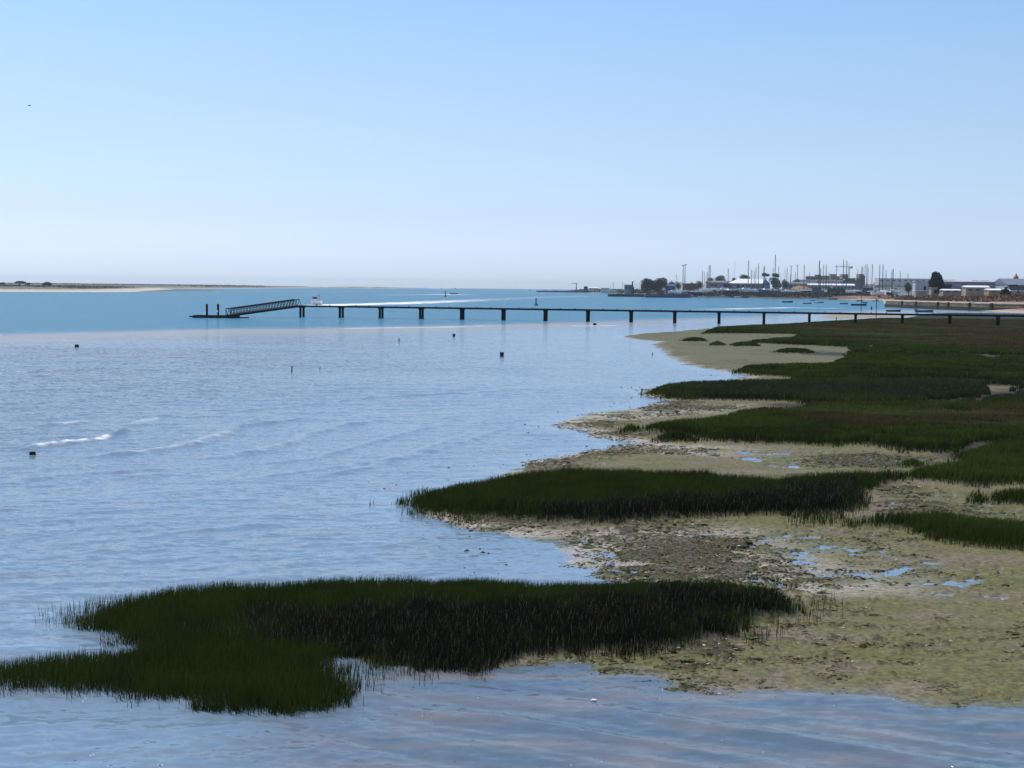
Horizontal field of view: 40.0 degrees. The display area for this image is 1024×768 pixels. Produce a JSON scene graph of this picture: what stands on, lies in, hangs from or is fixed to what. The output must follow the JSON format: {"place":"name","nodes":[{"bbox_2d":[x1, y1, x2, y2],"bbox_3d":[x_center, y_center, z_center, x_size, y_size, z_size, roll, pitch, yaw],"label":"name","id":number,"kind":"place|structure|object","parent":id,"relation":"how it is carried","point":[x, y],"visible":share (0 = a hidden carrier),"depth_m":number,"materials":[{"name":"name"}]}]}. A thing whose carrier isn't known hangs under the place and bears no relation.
{"place":"outdoors","nodes":[
{"label":"outdoors","id":0,"kind":"place"},
{"bbox_2d":[0,287,1023,767],"bbox_3d":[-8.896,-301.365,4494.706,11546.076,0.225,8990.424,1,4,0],"label":"water","id":1,"kind":"structure","parent":0,"point":[166,437],"depth_m":39.76,"materials":[{"name":"blue liquid"}]},
{"bbox_2d":[189,315,248,317],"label":"pontoon","id":2,"kind":"object","parent":1,"relation":"on","point":[209,316],"visible":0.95,"depth_m":253.97,"materials":[{"name":"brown wood"}]},
{"bbox_2d":[311,295,321,304],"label":"motorboat","id":3,"kind":"object","parent":1,"relation":"on","point":[315,301],"visible":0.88,"depth_m":444.40,"materials":[{"name":"white plastic"}]},
{"bbox_2d":[544,290,591,292],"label":"barge","id":4,"kind":"object","parent":1,"relation":"on","point":[570,291],"visible":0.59,"depth_m":2141.33,"materials":[{"name":"metal"}]},
{"bbox_2d":[588,287,598,291],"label":"pavilion","id":5,"kind":"structure","parent":4,"relation":"on","point":[592,289],"depth_m":2145.18,"materials":[{"name":"white"}]},
{"bbox_2d":[383,375,809,586],"bbox_3d":[4.905,1.721,63.450,12.861,0.055,73.809,1,4,8],"label":"drift weed","id":6,"kind":"object","parent":1,"relation":"on","point":[526,454],"visible":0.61,"depth_m":35.02,"materials":[{"name":"plant"}]},
{"bbox_2d":[608,293,664,296],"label":"barge","id":7,"kind":"object","parent":1,"relation":"on","point":[624,295],"visible":0.57,"depth_m":1104.41,"materials":[{"name":"metal"}]},
{"bbox_2d":[644,293,690,297],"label":"barge","id":8,"kind":"object","parent":1,"relation":"on","point":[669,295],"visible":0.85,"depth_m":1041.47,"materials":[{"name":"metal"}]},
{"bbox_2d":[668,289,681,293],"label":"motorboat","id":9,"kind":"object","parent":1,"relation":"on","point":[675,291],"visible":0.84,"depth_m":1111.33,"materials":[{"name":"white plastic"}]},
{"bbox_2d":[851,303,866,305],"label":"rowboat","id":10,"kind":"object","parent":1,"relation":"on","point":[864,304],"visible":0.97,"depth_m":599.22,"materials":[{"name":"brown wood"}]},
{"bbox_2d":[886,309,900,311],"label":"rowboat","id":11,"kind":"object","parent":1,"relation":"on","point":[898,310],"visible":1,"depth_m":427.48,"materials":[{"name":"blue wood"}]},
{"bbox_2d":[914,309,932,311],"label":"rowboat","id":12,"kind":"object","parent":1,"relation":"on","point":[931,310],"visible":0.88,"depth_m":420.54,"materials":[{"name":"grey wood"}]},
{"bbox_2d":[0,284,1023,709],"bbox_3d":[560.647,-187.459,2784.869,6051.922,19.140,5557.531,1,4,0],"label":"ground","id":13,"kind":"structure","parent":0,"point":[972,666],"depth_m":30.81,"materials":[{"name":"beige sand"}]},
{"bbox_2d":[0,284,133,288],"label":"scrub","id":14,"kind":"object","parent":13,"relation":"on","point":[75,286],"visible":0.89,"depth_m":1185.94,"materials":[{"name":"green plant"}]},
{"bbox_2d":[32,588,178,645],"bbox_3d":[-6.985,4.181,24.911,3.256,0.655,3.643,1,4,0],"label":"cordgrass","id":15,"kind":"object","parent":13,"relation":"on","point":[88,608],"visible":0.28,"depth_m":25.29,"materials":[{"name":"green plant"}]},
{"bbox_2d":[2,282,272,286],"bbox_3d":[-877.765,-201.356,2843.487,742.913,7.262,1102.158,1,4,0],"label":"scrub","id":16,"kind":"object","parent":13,"relation":"on","point":[195,285],"visible":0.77,"depth_m":2502.72,"materials":[{"name":"green plant"}]},
{"bbox_2d":[158,654,494,714],"bbox_3d":[-2.568,4.488,21.017,5.274,0.552,1.971,-2,5,-35],"label":"cordgrass","id":17,"kind":"object","parent":13,"relation":"on","point":[350,668],"visible":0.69,"depth_m":21.49,"materials":[{"name":"green plant"}]},
{"bbox_2d":[0,573,816,718],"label":"cordgrass","id":18,"kind":"object","parent":13,"relation":"on","point":[223,637],"visible":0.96,"depth_m":23.64,"materials":[{"name":"green plant"}]},
{"bbox_2d":[391,486,489,526],"bbox_3d":[-2.143,3.163,38.275,2.148,0.574,6.211,0,4,-10],"label":"cordgrass","id":19,"kind":"object","parent":13,"relation":"on","point":[429,509],"visible":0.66,"depth_m":37.19,"materials":[{"name":"green plant"}]},
{"bbox_2d":[601,288,608,292],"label":"shed","id":20,"kind":"structure","parent":13,"relation":"on","point":[603,290],"depth_m":1895.73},
{"bbox_2d":[571,288,664,293],"bbox_3d":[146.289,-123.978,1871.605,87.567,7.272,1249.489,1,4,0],"label":"scrub","id":21,"kind":"object","parent":13,"relation":"on","point":[641,291],"visible":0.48,"depth_m":1568.95,"materials":[{"name":"green plant"}]},
{"bbox_2d":[624,285,631,293],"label":"shed","id":22,"kind":"structure","parent":13,"relation":"on","point":[627,289],"depth_m":1496.61,"materials":[{"name":"grey metal"}]},
{"bbox_2d":[640,278,654,293],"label":"tree","id":23,"kind":"object","parent":13,"relation":"on","point":[647,285],"visible":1,"depth_m":1222.88,"materials":[{"name":"green plant"}]},
{"bbox_2d":[395,465,911,524],"bbox_3d":[5.298,2.963,40.672,17.348,0.767,8.582,-1,4,-19],"label":"cordgrass","id":24,"kind":"object","parent":13,"relation":"on","point":[579,493],"visible":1,"depth_m":38.52,"materials":[{"name":"green plant"}]},
{"bbox_2d":[296,305,1023,325],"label":"pier","id":25,"kind":"structure","parent":13,"relation":"on","point":[421,312],"depth_m":254.50,"materials":[{"name":"wood"}]},
{"bbox_2d":[226,299,300,316],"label":"gangway","id":26,"kind":"object","parent":25,"relation":"attached to","point":[252,311],"visible":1,"depth_m":260.62,"materials":[{"name":"metal"}]},
{"bbox_2d":[652,277,667,293],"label":"tree","id":27,"kind":"object","parent":13,"relation":"on","point":[660,283],"visible":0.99,"depth_m":1227.71,"materials":[{"name":"green plant"}]},
{"bbox_2d":[665,284,675,293],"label":"shed","id":28,"kind":"structure","parent":13,"relation":"on","point":[669,287],"depth_m":1237.17,"materials":[{"name":"metal"}]},
{"bbox_2d":[644,428,703,442],"bbox_3d":[6.404,2.000,55.815,2.397,0.534,2.599,1,4,0],"label":"cordgrass","id":29,"kind":"object","parent":13,"relation":"on","point":[680,435],"visible":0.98,"depth_m":55.15,"materials":[{"name":"green plant"}]},
{"bbox_2d":[674,282,681,289],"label":"tree","id":30,"kind":"object","parent":13,"relation":"on","point":[678,286],"visible":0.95,"depth_m":1256.58,"materials":[{"name":"green plant"}]},
{"bbox_2d":[682,283,699,290],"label":"building","id":31,"kind":"structure","parent":13,"relation":"on","point":[691,286],"depth_m":1246.84,"materials":[{"name":"brick"}]},
{"bbox_2d":[680,337,707,341],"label":"cordgrass","id":32,"kind":"object","parent":13,"relation":"on","point":[688,339],"visible":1,"depth_m":160.95,"materials":[{"name":"green plant"}]},
{"bbox_2d":[688,290,701,295],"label":"motorboat","id":33,"kind":"object","parent":13,"relation":"on","point":[692,292],"visible":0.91,"depth_m":1116.39,"materials":[{"name":"plastic"}]},
{"bbox_2d":[695,289,708,292],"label":"motorboat","id":34,"kind":"object","parent":13,"relation":"on","point":[704,291],"visible":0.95,"depth_m":1126.30,"materials":[{"name":"plastic"}]},
{"bbox_2d":[709,341,726,345],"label":"cordgrass","id":35,"kind":"object","parent":13,"relation":"on","point":[716,343],"visible":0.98,"depth_m":149.88,"materials":[{"name":"green plant"}]},
{"bbox_2d":[705,281,731,288],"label":"building","id":36,"kind":"structure","parent":13,"relation":"on","point":[720,284],"depth_m":1236.80,"materials":[{"name":"grey concrete"}]},
{"bbox_2d":[714,275,725,280],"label":"tree","id":37,"kind":"object","parent":13,"relation":"on","point":[719,277],"visible":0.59,"depth_m":1304.61,"materials":[{"name":"green plant"}]},
{"bbox_2d":[420,377,1023,708],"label":"mud clods","id":38,"kind":"object","parent":13,"relation":"on","point":[693,541],"visible":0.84,"depth_m":31.46,"materials":[{"name":"brown soil"}]},
{"bbox_2d":[716,286,727,291],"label":"motorboat","id":39,"kind":"object","parent":13,"relation":"on","point":[718,289],"visible":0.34,"depth_m":1155.75,"materials":[{"name":"white plastic"}]},
{"bbox_2d":[432,388,1023,703],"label":"green weed","id":40,"kind":"object","parent":13,"relation":"on","point":[697,652],"visible":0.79,"depth_m":31.41,"materials":[{"name":"green plant"}]},
{"bbox_2d":[721,287,737,293],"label":"motorboat","id":41,"kind":"object","parent":13,"relation":"on","point":[730,291],"visible":0.98,"depth_m":1125.36,"materials":[{"name":"white plastic"}]},
{"bbox_2d":[452,402,1023,694],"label":"rocks","id":42,"kind":"object","parent":13,"relation":"on","point":[759,567],"visible":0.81,"depth_m":31.14,"materials":[{"name":"grey stone"}]},
{"bbox_2d":[729,341,760,345],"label":"cordgrass","id":43,"kind":"object","parent":13,"relation":"on","point":[743,343],"visible":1,"depth_m":148.84,"materials":[{"name":"green plant"}]},
{"bbox_2d":[740,274,750,278],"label":"tree","id":44,"kind":"object","parent":13,"relation":"on","point":[742,276],"visible":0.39,"depth_m":1324.85,"materials":[{"name":"green plant"}]},
{"bbox_2d":[737,286,754,293],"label":"motorboat","id":45,"kind":"object","parent":13,"relation":"on","point":[744,289],"visible":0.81,"depth_m":1135.04,"materials":[{"name":"white plastic"}]},
{"bbox_2d":[730,279,769,288],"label":"boathouse","id":46,"kind":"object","parent":13,"relation":"on","point":[738,283],"visible":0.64,"depth_m":1217.06,"materials":[{"name":"white metal"}]},
{"bbox_2d":[753,263,764,288],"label":"sailboat","id":47,"kind":"object","parent":13,"relation":"on","point":[758,277],"visible":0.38,"depth_m":1145.09,"materials":[{"name":"metal"}]},
{"bbox_2d":[758,287,778,294],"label":"motorboat","id":48,"kind":"object","parent":13,"relation":"on","point":[765,290],"visible":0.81,"depth_m":1105.02,"materials":[{"name":"white plastic"}]},
{"bbox_2d":[667,291,876,297],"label":"rock revetment","id":49,"kind":"object","parent":13,"relation":"on","point":[799,294],"visible":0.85,"depth_m":1061.59,"materials":[{"name":"grey stone"}]},
{"bbox_2d":[769,277,781,288],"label":"tree","id":50,"kind":"object","parent":13,"relation":"on","point":[777,286],"visible":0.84,"depth_m":1283.08,"materials":[{"name":"green plant"}]},
{"bbox_2d":[772,255,779,289],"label":"sailboat","id":51,"kind":"object","parent":13,"relation":"on","point":[775,269],"visible":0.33,"depth_m":1190.68,"materials":[{"name":"metal"}]},
{"bbox_2d":[720,595,842,643],"bbox_3d":[4.988,4.115,25.183,1.211,0.342,4.311,4,5,39],"label":"cordgrass","id":52,"kind":"object","parent":13,"relation":"on","point":[736,630],"visible":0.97,"depth_m":24.26,"materials":[{"name":"green plant"}]},
{"bbox_2d":[782,279,788,287],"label":"tree","id":53,"kind":"object","parent":13,"relation":"on","point":[784,283],"visible":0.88,"depth_m":1285.39,"materials":[{"name":"green plant"}]},
{"bbox_2d":[770,347,814,352],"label":"cordgrass","id":54,"kind":"object","parent":13,"relation":"on","point":[792,350],"visible":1,"depth_m":133.92,"materials":[{"name":"green plant"}]},
{"bbox_2d":[782,282,806,288],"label":"hall","id":55,"kind":"structure","parent":13,"relation":"on","point":[793,284],"depth_m":1286.67,"materials":[{"name":"grey metal"}]},
{"bbox_2d":[790,286,811,290],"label":"sand heap","id":56,"kind":"object","parent":13,"relation":"on","point":[801,287],"visible":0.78,"depth_m":1174.79,"materials":[{"name":"beige sand"}]},
{"bbox_2d":[805,276,816,279],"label":"apartment block","id":57,"kind":"structure","parent":13,"relation":"on","point":[811,277],"depth_m":1694.96,"materials":[{"name":"concrete"}]},
{"bbox_2d":[811,288,821,292],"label":"container","id":58,"kind":"object","parent":13,"relation":"on","point":[814,290],"visible":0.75,"depth_m":1087.43,"materials":[{"name":"grey metal"}]},
{"bbox_2d":[807,283,829,289],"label":"shed","id":59,"kind":"structure","parent":13,"relation":"on","point":[814,285],"depth_m":1286.71,"materials":[{"name":"white metal"}]},
{"bbox_2d":[812,260,825,287],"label":"sailboat","id":60,"kind":"object","parent":13,"relation":"on","point":[819,275],"visible":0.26,"depth_m":1137.49,"materials":[{"name":"metal"}]},
{"bbox_2d":[796,280,842,283],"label":"arcade building","id":61,"kind":"structure","parent":13,"relation":"on","point":[830,281],"depth_m":1336.25,"materials":[{"name":"white"}]},
{"bbox_2d":[618,317,1023,487],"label":"salt marsh","id":62,"kind":"structure","parent":13,"relation":"on","point":[892,372],"depth_m":77.04,"materials":[{"name":"green plant"}]},
{"bbox_2d":[781,502,863,527],"bbox_3d":[8.150,3.376,36.620,2.570,0.383,2.591,1,4,0],"label":"cordgrass","id":63,"kind":"object","parent":13,"relation":"on","point":[826,516],"visible":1,"depth_m":36.42,"materials":[{"name":"green plant"}]},
{"bbox_2d":[829,274,835,279],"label":"apartment block","id":64,"kind":"structure","parent":13,"relation":"on","point":[832,276],"depth_m":1714.82,"materials":[{"name":"grey"}]},
{"bbox_2d":[827,288,845,292],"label":"container","id":65,"kind":"object","parent":13,"relation":"on","point":[836,290],"visible":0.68,"depth_m":1087.42,"materials":[{"name":"grey metal"}]},
{"bbox_2d":[830,284,854,289],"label":"shed","id":66,"kind":"structure","parent":13,"relation":"on","point":[849,287],"depth_m":1276.78,"materials":[{"name":"white metal"}]},
{"bbox_2d":[840,274,864,289],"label":"building","id":67,"kind":"structure","parent":13,"relation":"on","point":[851,280],"depth_m":1496.27,"materials":[{"name":"concrete"}]},
{"bbox_2d":[861,288,872,292],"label":"container","id":68,"kind":"object","parent":13,"relation":"on","point":[864,290],"visible":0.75,"depth_m":1087.36,"materials":[{"name":"grey metal"}]},
{"bbox_2d":[871,269,884,296],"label":"sailboat","id":69,"kind":"object","parent":13,"relation":"on","point":[879,294],"visible":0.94,"depth_m":1009.77,"materials":[{"name":"metal"}]},
{"bbox_2d":[873,282,884,287],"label":"house","id":70,"kind":"structure","parent":13,"relation":"on","point":[875,286],"depth_m":2382.63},
{"bbox_2d":[886,269,896,295],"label":"sailboat","id":71,"kind":"object","parent":13,"relation":"on","point":[889,293],"visible":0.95,"depth_m":997.92,"materials":[{"name":"metal"}]},
{"bbox_2d":[884,288,901,295],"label":"motorboat","id":72,"kind":"object","parent":13,"relation":"on","point":[896,289],"visible":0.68,"depth_m":1006.30,"materials":[{"name":"white plastic"}]},
{"bbox_2d":[893,291,907,295],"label":"motorboat","id":73,"kind":"object","parent":13,"relation":"on","point":[895,293],"visible":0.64,"depth_m":996.73,"materials":[{"name":"plastic"}]},
{"bbox_2d":[875,278,929,284],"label":"building","id":74,"kind":"structure","parent":13,"relation":"on","point":[899,281],"depth_m":2193.77,"materials":[{"name":"grey metal"}]},
{"bbox_2d":[904,283,911,295],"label":"tree","id":75,"kind":"object","parent":13,"relation":"on","point":[908,287],"visible":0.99,"depth_m":896.93,"materials":[{"name":"green plant"}]},
{"bbox_2d":[896,457,926,468],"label":"cordgrass","id":76,"kind":"object","parent":13,"relation":"on","point":[916,461],"visible":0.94,"depth_m":47.92,"materials":[{"name":"green plant"}]},
{"bbox_2d":[913,290,926,297],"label":"trailer","id":77,"kind":"object","parent":13,"relation":"on","point":[917,293],"visible":0.79,"depth_m":718.37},
{"bbox_2d":[912,281,928,295],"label":"building","id":78,"kind":"structure","parent":13,"relation":"on","point":[919,285],"depth_m":817.87,"materials":[{"name":"metal"}]},
{"bbox_2d":[836,508,1023,552],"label":"cordgrass","id":79,"kind":"object","parent":13,"relation":"on","point":[948,524],"visible":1,"depth_m":33.90,"materials":[{"name":"green plant"}]},
{"bbox_2d":[929,287,937,295],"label":"hut","id":80,"kind":"object","parent":13,"relation":"on","point":[932,290],"visible":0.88,"depth_m":638.50,"materials":[{"name":"concrete"}]},
{"bbox_2d":[928,279,940,294],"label":"tree","id":81,"kind":"object","parent":13,"relation":"on","point":[931,284],"visible":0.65,"depth_m":684.83,"materials":[{"name":"green plant"}]},
{"bbox_2d":[928,271,946,295],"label":"conifer tree","id":82,"kind":"object","parent":13,"relation":"on","point":[937,277],"visible":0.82,"depth_m":685.55,"materials":[{"name":"green plant"}]},
{"bbox_2d":[940,289,960,295],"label":"building","id":83,"kind":"structure","parent":13,"relation":"on","point":[951,292],"depth_m":638.54,"materials":[{"name":"beige"}]},
{"bbox_2d":[878,293,1023,301],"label":"scrub","id":84,"kind":"object","parent":13,"relation":"on","point":[993,297],"visible":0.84,"depth_m":558.42,"materials":[{"name":"plant"}]},
{"bbox_2d":[884,300,1023,310],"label":"sea wall","id":85,"kind":"structure","parent":13,"relation":"on","point":[970,306],"depth_m":485.94,"materials":[{"name":"stone"}]},
{"bbox_2d":[938,281,994,295],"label":"warehouse","id":86,"kind":"structure","parent":13,"relation":"on","point":[957,284],"depth_m":757.90,"materials":[{"name":"grey metal"}]},
{"bbox_2d":[961,285,989,296],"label":"building","id":87,"kind":"structure","parent":13,"relation":"on","point":[967,291],"depth_m":618.58,"materials":[{"name":"beige"}]},
{"bbox_2d":[965,486,1023,505],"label":"cordgrass","id":88,"kind":"object","parent":13,"relation":"on","point":[1014,495],"visible":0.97,"depth_m":40.09,"materials":[{"name":"green plant"}]},
{"bbox_2d":[984,289,1009,297],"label":"building","id":89,"kind":"structure","parent":13,"relation":"on","point":[988,292],"depth_m":598.65,"materials":[{"name":"beige"}]},
{"bbox_2d":[994,278,1023,289],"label":"warehouse","id":90,"kind":"structure","parent":13,"relation":"on","point":[1000,283],"depth_m":744.34,"materials":[{"name":"grey metal"}]},
{"bbox_2d":[1000,284,1018,294],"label":"excavator","id":91,"kind":"object","parent":13,"relation":"on","point":[1005,290],"visible":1,"depth_m":557.60,"materials":[{"name":"metal"}]},
{"bbox_2d":[1010,290,1023,295],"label":"building","id":92,"kind":"structure","parent":13,"relation":"on","point":[1013,292],"depth_m":598.58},
{"bbox_2d":[0,0,1023,289],"label":"sky","id":93,"kind":"structure","parent":0,"point":[484,144],"materials":[{"name":"blue"}]}
]}

